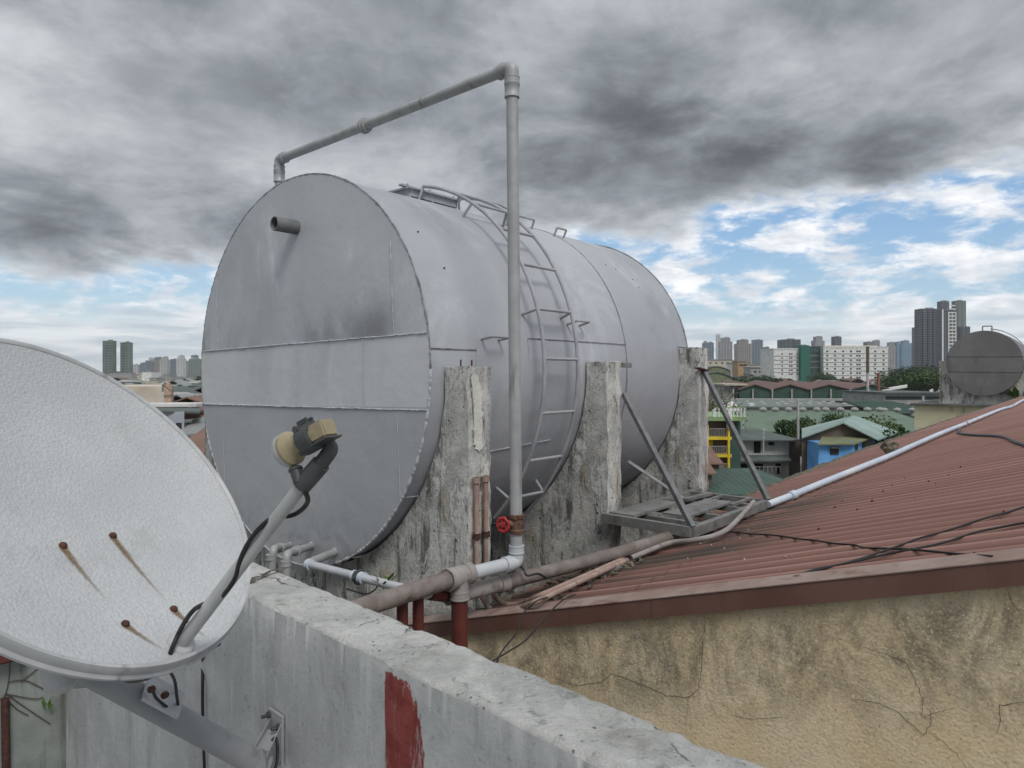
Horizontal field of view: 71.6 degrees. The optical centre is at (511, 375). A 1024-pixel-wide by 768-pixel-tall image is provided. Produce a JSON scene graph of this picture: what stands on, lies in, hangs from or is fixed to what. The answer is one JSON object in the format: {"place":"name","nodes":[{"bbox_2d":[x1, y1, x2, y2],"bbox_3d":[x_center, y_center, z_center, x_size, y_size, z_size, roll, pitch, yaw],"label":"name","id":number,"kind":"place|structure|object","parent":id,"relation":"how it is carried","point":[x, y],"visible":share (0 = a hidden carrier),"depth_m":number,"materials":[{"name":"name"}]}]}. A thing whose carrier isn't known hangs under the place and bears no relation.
{"place":"outdoors","nodes":[
{"label":"outdoors","id":0,"kind":"place"},
{"bbox_2d":[125,382,173,407],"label":"beige building","id":1,"kind":"structure","parent":0,"point":[150,393],"depth_m":38.00,"materials":[{"name":"stone"}]},
{"bbox_2d":[159,356,169,376],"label":"tower block","id":2,"kind":"structure","parent":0,"point":[164,364],"depth_m":1600.40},
{"bbox_2d":[158,374,182,380],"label":"building","id":3,"kind":"structure","parent":0,"point":[169,377],"depth_m":522.00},
{"bbox_2d":[170,358,175,373],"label":"tower block","id":4,"kind":"structure","parent":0,"point":[173,366],"depth_m":1850.12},
{"bbox_2d":[149,402,202,428],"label":"lilac house","id":5,"kind":"structure","parent":0,"point":[175,416],"depth_m":32.55,"materials":[{"name":"stone"}]},
{"bbox_2d":[162,380,192,386],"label":"house","id":6,"kind":"structure","parent":0,"point":[180,382],"depth_m":359.13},
{"bbox_2d":[189,357,200,376],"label":"tower block","id":7,"kind":"structure","parent":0,"point":[194,367],"depth_m":1750.51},
{"bbox_2d":[189,428,204,454],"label":"house","id":8,"kind":"structure","parent":0,"point":[198,439],"depth_m":26.99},
{"bbox_2d":[372,571,398,588],"bbox_3d":[-0.623,1.004,3.497,0.114,0.098,0.107,0,0,13],"label":"weed","id":9,"kind":"object","parent":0,"point":[390,577],"visible":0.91,"depth_m":3.48,"materials":[{"name":"green plant"}]},
{"bbox_2d":[0,0,1023,371],"label":"sky","id":10,"kind":"structure","parent":0,"point":[804,170],"materials":[{"name":"grey"}]},
{"bbox_2d":[716,334,719,358],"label":"tower block","id":11,"kind":"structure","parent":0,"point":[717,338],"depth_m":2000.43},
{"bbox_2d":[708,407,745,467],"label":"yellow house","id":12,"kind":"structure","parent":0,"point":[722,444],"depth_m":69.00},
{"bbox_2d":[760,348,798,380],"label":"apartment block","id":13,"kind":"structure","parent":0,"point":[778,363],"depth_m":560.00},
{"bbox_2d":[777,338,800,347],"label":"tower block","id":14,"kind":"structure","parent":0,"point":[788,343],"depth_m":1299.98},
{"bbox_2d":[811,336,824,345],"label":"tower block","id":15,"kind":"structure","parent":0,"point":[817,341],"depth_m":1501.84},
{"bbox_2d":[732,407,913,463],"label":"green warehouse","id":16,"kind":"structure","parent":0,"point":[761,418],"depth_m":120.51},
{"bbox_2d":[820,347,888,382],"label":"apartment block","id":17,"kind":"structure","parent":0,"point":[843,362],"depth_m":560.00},
{"bbox_2d":[823,345,876,346],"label":"roof storey","id":18,"kind":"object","parent":17,"relation":"on","point":[849,345],"visible":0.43,"depth_m":566.00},
{"bbox_2d":[833,401,913,417],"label":"stepped green hall","id":19,"kind":"structure","parent":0,"point":[888,405],"depth_m":141.00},
{"bbox_2d":[885,342,895,372],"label":"tower block","id":20,"kind":"structure","parent":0,"point":[891,355],"depth_m":1600.06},
{"bbox_2d":[912,327,913,366],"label":"tower block","id":21,"kind":"structure","parent":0,"point":[913,347],"depth_m":1013.17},
{"bbox_2d":[914,307,940,368],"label":"tower block","id":22,"kind":"structure","parent":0,"point":[924,336],"depth_m":950.00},
{"bbox_2d":[936,305,956,367],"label":"tower block","id":23,"kind":"structure","parent":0,"point":[946,329],"depth_m":900.00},
{"bbox_2d":[910,399,993,430],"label":"cream building","id":24,"kind":"structure","parent":0,"point":[929,412],"depth_m":31.65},
{"bbox_2d":[939,361,1023,403],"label":"concrete saddle","id":25,"kind":"object","parent":24,"relation":"on","point":[950,391],"visible":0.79,"depth_m":31.77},
{"bbox_2d":[946,325,1023,395],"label":"water tank","id":26,"kind":"object","parent":25,"relation":"on","point":[984,363],"visible":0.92,"depth_m":30.97,"materials":[{"name":"metal"}]},
{"bbox_2d":[1004,386,1023,397],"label":"rooftop shrub","id":27,"kind":"object","parent":24,"relation":"on","point":[1015,393],"visible":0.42,"depth_m":30.11,"materials":[{"name":"green plant"}]},
{"label":"ground","id":28,"kind":"structure","parent":0,"visible":0},
{"bbox_2d":[103,340,115,374],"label":"tower block","id":29,"kind":"structure","parent":28,"relation":"on","point":[109,356],"depth_m":900.26,"materials":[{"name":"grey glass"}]},
{"bbox_2d":[107,373,139,377],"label":"building","id":30,"kind":"structure","parent":28,"relation":"on","point":[124,375],"depth_m":800.00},
{"bbox_2d":[120,341,132,372],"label":"tower block","id":31,"kind":"structure","parent":28,"relation":"on","point":[126,356],"depth_m":900.55,"materials":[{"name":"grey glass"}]},
{"bbox_2d":[140,362,146,372],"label":"tower block","id":32,"kind":"structure","parent":28,"relation":"on","point":[143,366],"depth_m":2000.21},
{"bbox_2d":[147,360,155,369],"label":"tower block","id":33,"kind":"structure","parent":28,"relation":"on","point":[150,364],"depth_m":1850.18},
{"bbox_2d":[144,378,165,384],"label":"building","id":34,"kind":"structure","parent":28,"relation":"on","point":[151,381],"depth_m":422.00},
{"bbox_2d":[176,355,185,376],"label":"tower block","id":35,"kind":"structure","parent":28,"relation":"on","point":[180,365],"depth_m":1600.93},
{"bbox_2d":[174,395,201,401],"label":"house","id":36,"kind":"structure","parent":28,"relation":"on","point":[197,398],"depth_m":73.37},
{"bbox_2d":[181,416,204,436],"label":"house","id":37,"kind":"structure","parent":28,"relation":"on","point":[193,428],"depth_m":31.12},
{"bbox_2d":[184,406,203,422],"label":"house","id":38,"kind":"structure","parent":28,"relation":"on","point":[193,416],"depth_m":37.44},
{"bbox_2d":[116,371,889,380],"bbox_3d":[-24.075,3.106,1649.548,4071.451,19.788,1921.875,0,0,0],"label":"town","id":39,"kind":"object","parent":28,"relation":"on","point":[138,377],"visible":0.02,"depth_m":788.05},
{"bbox_2d":[142,370,160,380],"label":"building","id":40,"kind":"structure","parent":39,"relation":"on","point":[146,374],"depth_m":700.00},
{"bbox_2d":[718,337,731,358],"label":"tower block","id":41,"kind":"structure","parent":39,"relation":"on","point":[724,347],"depth_m":1751.18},
{"bbox_2d":[731,361,746,375],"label":"building","id":42,"kind":"structure","parent":39,"relation":"on","point":[737,368],"depth_m":780.00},
{"bbox_2d":[743,367,760,379],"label":"building","id":43,"kind":"structure","parent":39,"relation":"on","point":[755,371],"depth_m":700.00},
{"bbox_2d":[831,336,841,344],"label":"tower block","id":44,"kind":"structure","parent":39,"relation":"on","point":[836,340],"depth_m":1500.55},
{"bbox_2d":[702,341,713,358],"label":"tower block","id":45,"kind":"structure","parent":28,"relation":"on","point":[709,345],"depth_m":1899.42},
{"bbox_2d":[708,462,716,484],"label":"shed","id":46,"kind":"structure","parent":28,"relation":"on","point":[711,471],"depth_m":52.30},
{"bbox_2d":[408,396,1023,767],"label":"red roofed building","id":47,"kind":"structure","parent":28,"relation":"on","point":[911,659],"depth_m":2.78,"materials":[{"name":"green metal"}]},
{"bbox_2d":[496,595,557,662],"bbox_3d":[0.076,1.153,3.216,0.034,0.239,0.803,0,0,24],"label":"hanging wire","id":48,"kind":"object","parent":47,"relation":"hanging from","point":[511,639],"visible":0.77,"depth_m":3.12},
{"bbox_2d":[492,594,575,661],"bbox_3d":[0.132,1.096,3.141,0.089,0.156,0.760,0,0,34],"label":"hanging wire","id":49,"kind":"object","parent":47,"relation":"hanging from","point":[543,619],"visible":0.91,"depth_m":3.08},
{"bbox_2d":[473,477,628,608],"bbox_3d":[0.348,0.905,3.765,0.994,0.720,0.548,0,0,-25],"label":"conduit","id":50,"kind":"object","parent":47,"relation":"on","point":[551,594],"visible":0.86,"depth_m":3.78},
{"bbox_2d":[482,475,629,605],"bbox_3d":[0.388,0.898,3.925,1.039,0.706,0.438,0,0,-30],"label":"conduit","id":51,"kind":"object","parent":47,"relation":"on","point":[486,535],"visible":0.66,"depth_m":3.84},
{"bbox_2d":[443,530,713,605],"bbox_3d":[0.500,1.059,4.121,2.067,0.158,0.111,0,0,-37],"label":"supply pipe","id":52,"kind":"object","parent":47,"relation":"on","point":[500,583],"visible":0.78,"depth_m":3.94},
{"bbox_2d":[498,557,546,578],"bbox_3d":[0.035,1.039,3.792,0.286,0.089,0.111,0,0,25],"label":"loose wire","id":53,"kind":"object","parent":52,"relation":"on","point":[529,575],"visible":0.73,"depth_m":3.73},
{"bbox_2d":[544,556,643,599],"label":"roof litter","id":54,"kind":"object","parent":47,"relation":"on","point":[570,576],"visible":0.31,"depth_m":4.03,"materials":[{"name":"brown plant"}]},
{"bbox_2d":[601,367,770,537],"bbox_3d":[1.359,0.475,5.186,0.706,1.081,1.627,0,0,40],"label":"bracket frame","id":55,"kind":"object","parent":47,"relation":"on","point":[697,503],"visible":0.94,"depth_m":4.87,"materials":[{"name":"metal"}]},
{"bbox_2d":[630,500,755,559],"bbox_3d":[1.364,1.009,4.601,1.460,0.191,0.383,0,0,-43],"label":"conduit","id":56,"kind":"object","parent":47,"relation":"on","point":[736,520],"visible":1,"depth_m":4.31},
{"bbox_2d":[729,531,992,556],"bbox_3d":[1.425,0.785,3.392,0.055,0.436,2.315,0,0,-3],"label":"roof cable","id":57,"kind":"object","parent":47,"relation":"on","point":[923,550],"visible":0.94,"depth_m":2.87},
{"bbox_2d":[880,441,898,453],"bbox_3d":[4.561,0.882,8.553,0.211,0.185,1.683,0,0,26],"label":"debris heap","id":58,"kind":"object","parent":47,"relation":"on","point":[886,447],"visible":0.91,"depth_m":8.39,"materials":[{"name":"beige stone"}]},
{"bbox_2d":[767,399,1023,507],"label":"roof pipe","id":59,"kind":"object","parent":47,"relation":"on","point":[792,495],"visible":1,"depth_m":6.35,"materials":[{"name":"white plastic"}]},
{"bbox_2d":[794,522,1023,575],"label":"roof cable","id":60,"kind":"object","parent":47,"relation":"on","point":[939,543],"visible":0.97,"depth_m":2.65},
{"bbox_2d":[796,506,1023,575],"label":"roof cable","id":61,"kind":"object","parent":47,"relation":"on","point":[932,534],"visible":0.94,"depth_m":2.81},
{"bbox_2d":[958,428,1023,445],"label":"roof cable","id":62,"kind":"object","parent":47,"relation":"on","point":[1000,436],"visible":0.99,"depth_m":6.59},
{"bbox_2d":[708,446,723,468],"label":"shed","id":63,"kind":"structure","parent":28,"relation":"on","point":[714,461],"depth_m":58.92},
{"bbox_2d":[708,366,729,375],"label":"arched shed","id":64,"kind":"structure","parent":28,"relation":"on","point":[718,369],"depth_m":420.50,"materials":[{"name":"metal"}]},
{"bbox_2d":[708,359,732,367],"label":"building","id":65,"kind":"structure","parent":28,"relation":"on","point":[718,362],"depth_m":900.00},
{"bbox_2d":[708,372,733,382],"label":"arched shed","id":66,"kind":"structure","parent":28,"relation":"on","point":[717,377],"depth_m":330.50,"materials":[{"name":"metal"}]},
{"bbox_2d":[708,383,747,399],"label":"building","id":67,"kind":"structure","parent":28,"relation":"on","point":[727,385],"depth_m":205.00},
{"bbox_2d":[708,382,752,427],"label":"tree","id":68,"kind":"object","parent":28,"relation":"on","point":[711,407],"visible":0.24,"depth_m":83.89,"materials":[{"name":"green plant"}]},
{"bbox_2d":[734,339,750,363],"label":"tower block","id":69,"kind":"structure","parent":28,"relation":"on","point":[742,349],"depth_m":1650.28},
{"bbox_2d":[708,468,781,495],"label":"green roofed house","id":70,"kind":"structure","parent":28,"relation":"on","point":[735,481],"depth_m":52.82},
{"bbox_2d":[733,373,773,381],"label":"tree","id":71,"kind":"object","parent":28,"relation":"on","point":[753,377],"visible":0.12,"depth_m":338.74,"materials":[{"name":"green plant"}]},
{"bbox_2d":[751,339,762,363],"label":"tower block","id":72,"kind":"structure","parent":28,"relation":"on","point":[756,346],"depth_m":1800.60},
{"bbox_2d":[740,428,801,478],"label":"white house","id":73,"kind":"structure","parent":28,"relation":"on","point":[780,458],"depth_m":76.00,"materials":[{"name":"paint"}]},
{"bbox_2d":[754,441,760,452],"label":"window","id":74,"kind":"structure","parent":73,"relation":"in","point":[757,444],"depth_m":75.93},
{"bbox_2d":[759,374,783,381],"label":"tree","id":75,"kind":"object","parent":28,"relation":"on","point":[774,379],"visible":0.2,"depth_m":337.62,"materials":[{"name":"green plant"}]},
{"bbox_2d":[709,400,862,410],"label":"grey flat building","id":76,"kind":"structure","parent":28,"relation":"on","point":[782,405],"depth_m":159.44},
{"bbox_2d":[773,415,816,456],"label":"tree","id":77,"kind":"object","parent":28,"relation":"on","point":[789,430],"visible":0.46,"depth_m":88.60,"materials":[{"name":"green plant"}]},
{"bbox_2d":[797,399,798,438],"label":"utility pole","id":78,"kind":"object","parent":28,"relation":"on","point":[797,418],"visible":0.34,"depth_m":79.88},
{"bbox_2d":[794,345,809,381],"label":"lift shaft","id":79,"kind":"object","parent":28,"relation":"on","point":[804,360],"visible":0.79,"depth_m":556.00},
{"bbox_2d":[720,380,906,402],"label":"red gabled hall","id":80,"kind":"structure","parent":28,"relation":"on","point":[824,390],"depth_m":200.60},
{"bbox_2d":[810,346,823,379],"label":"apartment block","id":81,"kind":"structure","parent":28,"relation":"on","point":[814,359],"depth_m":566.00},
{"bbox_2d":[804,372,834,381],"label":"tree","id":82,"kind":"object","parent":28,"relation":"on","point":[816,376],"visible":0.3,"depth_m":478.83,"materials":[{"name":"green plant"}]},
{"bbox_2d":[818,410,841,423],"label":"tree","id":83,"kind":"object","parent":28,"relation":"on","point":[826,417],"visible":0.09,"depth_m":87.86,"materials":[{"name":"green plant"}]},
{"bbox_2d":[802,416,898,471],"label":"blue house","id":84,"kind":"structure","parent":28,"relation":"on","point":[827,441],"depth_m":64.50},
{"bbox_2d":[829,447,841,454],"bbox_3d":[28.144,6.586,61.820,0.910,0.655,0.340,0,0,0],"label":"window","id":85,"kind":"structure","parent":84,"relation":"in","point":[833,450],"depth_m":61.93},
{"bbox_2d":[824,412,906,436],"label":"tree","id":86,"kind":"object","parent":28,"relation":"on","point":[884,424],"visible":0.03,"depth_m":84.87,"materials":[{"name":"green plant"}]},
{"bbox_2d":[866,346,868,390],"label":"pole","id":87,"kind":"object","parent":28,"relation":"on","point":[867,368],"visible":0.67,"depth_m":169.72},
{"bbox_2d":[874,374,903,387],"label":"tree","id":88,"kind":"object","parent":28,"relation":"on","point":[885,384],"visible":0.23,"depth_m":378.96,"materials":[{"name":"green plant"}]},
{"bbox_2d":[839,390,938,405],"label":"grey flat building","id":89,"kind":"structure","parent":28,"relation":"on","point":[903,396],"depth_m":160.00,"materials":[{"name":"concrete"}]},
{"bbox_2d":[874,422,909,443],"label":"tree","id":90,"kind":"object","parent":28,"relation":"on","point":[901,430],"visible":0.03,"depth_m":66.18,"materials":[{"name":"green plant"}]},
{"bbox_2d":[894,341,900,369],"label":"tower block","id":91,"kind":"structure","parent":28,"relation":"on","point":[897,343],"depth_m":1899.04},
{"bbox_2d":[874,366,922,386],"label":"tree","id":92,"kind":"object","parent":28,"relation":"on","point":[894,371],"visible":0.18,"depth_m":401.38,"materials":[{"name":"green plant"}]},
{"bbox_2d":[887,371,917,390],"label":"tree","id":93,"kind":"object","parent":28,"relation":"on","point":[892,377],"visible":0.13,"depth_m":280.88,"materials":[{"name":"green plant"}]},
{"bbox_2d":[899,340,910,368],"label":"tower block","id":94,"kind":"structure","parent":28,"relation":"on","point":[905,353],"depth_m":1700.27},
{"bbox_2d":[894,369,939,391],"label":"tree","id":95,"kind":"object","parent":28,"relation":"on","point":[919,381],"visible":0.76,"depth_m":256.98,"materials":[{"name":"green plant"}]},
{"bbox_2d":[896,365,938,374],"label":"tree","id":96,"kind":"object","parent":28,"relation":"on","point":[903,370],"visible":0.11,"depth_m":387.88,"materials":[{"name":"green plant"}]},
{"bbox_2d":[937,300,948,308],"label":"tower block","id":97,"kind":"structure","parent":28,"relation":"on","point":[943,304],"depth_m":1082.07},
{"bbox_2d":[951,300,965,326],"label":"tower block","id":98,"kind":"structure","parent":28,"relation":"on","point":[960,306],"depth_m":1000.00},
{"bbox_2d":[957,325,969,339],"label":"tower block","id":99,"kind":"structure","parent":28,"relation":"on","point":[963,330],"depth_m":940.00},
{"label":"tank building","id":100,"kind":"object","parent":28,"relation":"on","visible":0},
{"bbox_2d":[205,360,491,619],"bbox_3d":[-1.272,0.818,4.771,2.868,1.805,0.201,0,0,40],"label":"concrete saddle","id":101,"kind":"object","parent":100,"relation":"on","point":[431,534],"visible":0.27,"depth_m":3.91,"materials":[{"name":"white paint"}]},
{"bbox_2d":[201,173,687,565],"bbox_3d":[-0.418,-0.086,5.712,2.628,2.632,3.280,0,0,40],"label":"water tank","id":102,"kind":"object","parent":101,"relation":"on","point":[362,316],"visible":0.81,"depth_m":4.56,"materials":[{"name":"metal"}]},
{"bbox_2d":[266,542,402,588],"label":"outlet pipes","id":103,"kind":"object","parent":102,"relation":"attached to","point":[358,577],"visible":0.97,"depth_m":3.98,"materials":[{"name":"plastic"}]},
{"bbox_2d":[333,563,377,594],"bbox_3d":[-0.870,1.063,3.736,0.136,0.046,0.579,0,0,-40],"label":"loose wire","id":104,"kind":"object","parent":103,"relation":"attached to","point":[354,590],"visible":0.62,"depth_m":3.56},
{"bbox_2d":[273,61,524,578],"bbox_3d":[-0.869,-0.324,4.494,0.417,2.677,2.454,0,0,-40],"label":"pipe","id":105,"kind":"object","parent":102,"relation":"attached to","point":[507,72],"visible":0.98,"depth_m":3.69,"materials":[{"name":"plastic"}]},
{"bbox_2d":[351,562,477,647],"bbox_3d":[-0.526,1.324,3.129,0.108,0.804,0.992,0,0,40],"label":"header pipe","id":106,"kind":"object","parent":100,"relation":"on","point":[455,582],"visible":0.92,"depth_m":3.35,"materials":[{"name":"plastic"}]},
{"bbox_2d":[397,603,407,625],"bbox_3d":[-0.500,1.374,3.240,0.058,0.760,0.060,0,0,0],"label":"stub post","id":107,"kind":"object","parent":106,"relation":"attached to","point":[402,613],"depth_m":3.22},
{"bbox_2d":[424,591,449,601],"bbox_3d":[-0.445,1.064,3.331,0.176,0.249,0.897,0,0,24],"label":"drain pipe","id":108,"kind":"object","parent":106,"relation":"attached to","point":[443,596],"visible":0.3,"depth_m":3.37,"materials":[{"name":"plastic"}]},
{"bbox_2d":[413,598,423,630],"bbox_3d":[-0.436,1.362,3.300,0.058,0.760,0.060,0,0,0],"label":"stub post","id":109,"kind":"object","parent":100,"relation":"on","point":[418,614],"depth_m":3.28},
{"bbox_2d":[353,361,631,597],"bbox_3d":[-0.383,0.809,5.829,2.881,1.822,0.317,0,0,37],"label":"concrete saddle","id":110,"kind":"object","parent":100,"relation":"on","point":[562,518],"visible":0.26,"depth_m":4.97,"materials":[{"name":"concrete"}]},
{"bbox_2d":[493,347,708,544],"bbox_3d":[0.528,0.739,6.929,2.867,1.962,0.202,0,0,40],"label":"concrete saddle","id":111,"kind":"object","parent":100,"relation":"on","point":[683,452],"visible":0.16,"depth_m":6.05,"materials":[{"name":"concrete"}]},
{"bbox_3d":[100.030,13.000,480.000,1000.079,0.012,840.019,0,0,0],"label":"road","id":112,"kind":"structure","parent":0,"visible":0},
{"bbox_2d":[163,393,201,400],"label":"house","id":113,"kind":"structure","parent":112,"relation":"on","point":[178,396],"depth_m":98.27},
{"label":"floor","id":114,"kind":"structure","parent":0,"visible":0},
{"bbox_2d":[0,562,763,767],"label":"parapet wall","id":115,"kind":"structure","parent":114,"relation":"on","point":[335,681],"depth_m":1.77,"materials":[{"name":"concrete"}]},
{"bbox_2d":[1,697,10,767],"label":"rusty pipe","id":116,"kind":"object","parent":115,"relation":"attached to","point":[5,733],"visible":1,"depth_m":3.27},
{"bbox_2d":[0,655,14,664],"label":"red bracket","id":117,"kind":"object","parent":115,"relation":"attached to","point":[3,660],"visible":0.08,"depth_m":3.22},
{"bbox_2d":[0,663,51,723],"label":"wall plant","id":118,"kind":"object","parent":115,"relation":"attached to","point":[43,702],"depth_m":3.35,"materials":[{"name":"green plant"}]},
{"bbox_2d":[0,338,341,767],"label":"satellite dish","id":119,"kind":"object","parent":115,"relation":"attached to","point":[123,537],"visible":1,"depth_m":1.40,"materials":[{"name":"paint"}]},
{"bbox_2d":[151,673,179,707],"bbox_3d":[-0.778,0.702,1.585,0.050,0.178,0.196,0,0,-18],"label":"coax cable","id":120,"kind":"object","parent":119,"relation":"attached to","point":[159,701],"visible":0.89,"depth_m":1.61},
{"bbox_2d":[122,491,309,683],"bbox_3d":[-0.603,0.406,1.286,0.626,0.470,0.112,0,0,33],"label":"coax cable","id":121,"kind":"object","parent":119,"relation":"attached to","point":[256,531],"visible":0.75,"depth_m":1.20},
{"bbox_2d":[201,643,220,767],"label":"coax cable","id":122,"kind":"object","parent":115,"relation":"hanging from","point":[202,714],"visible":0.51,"depth_m":2.30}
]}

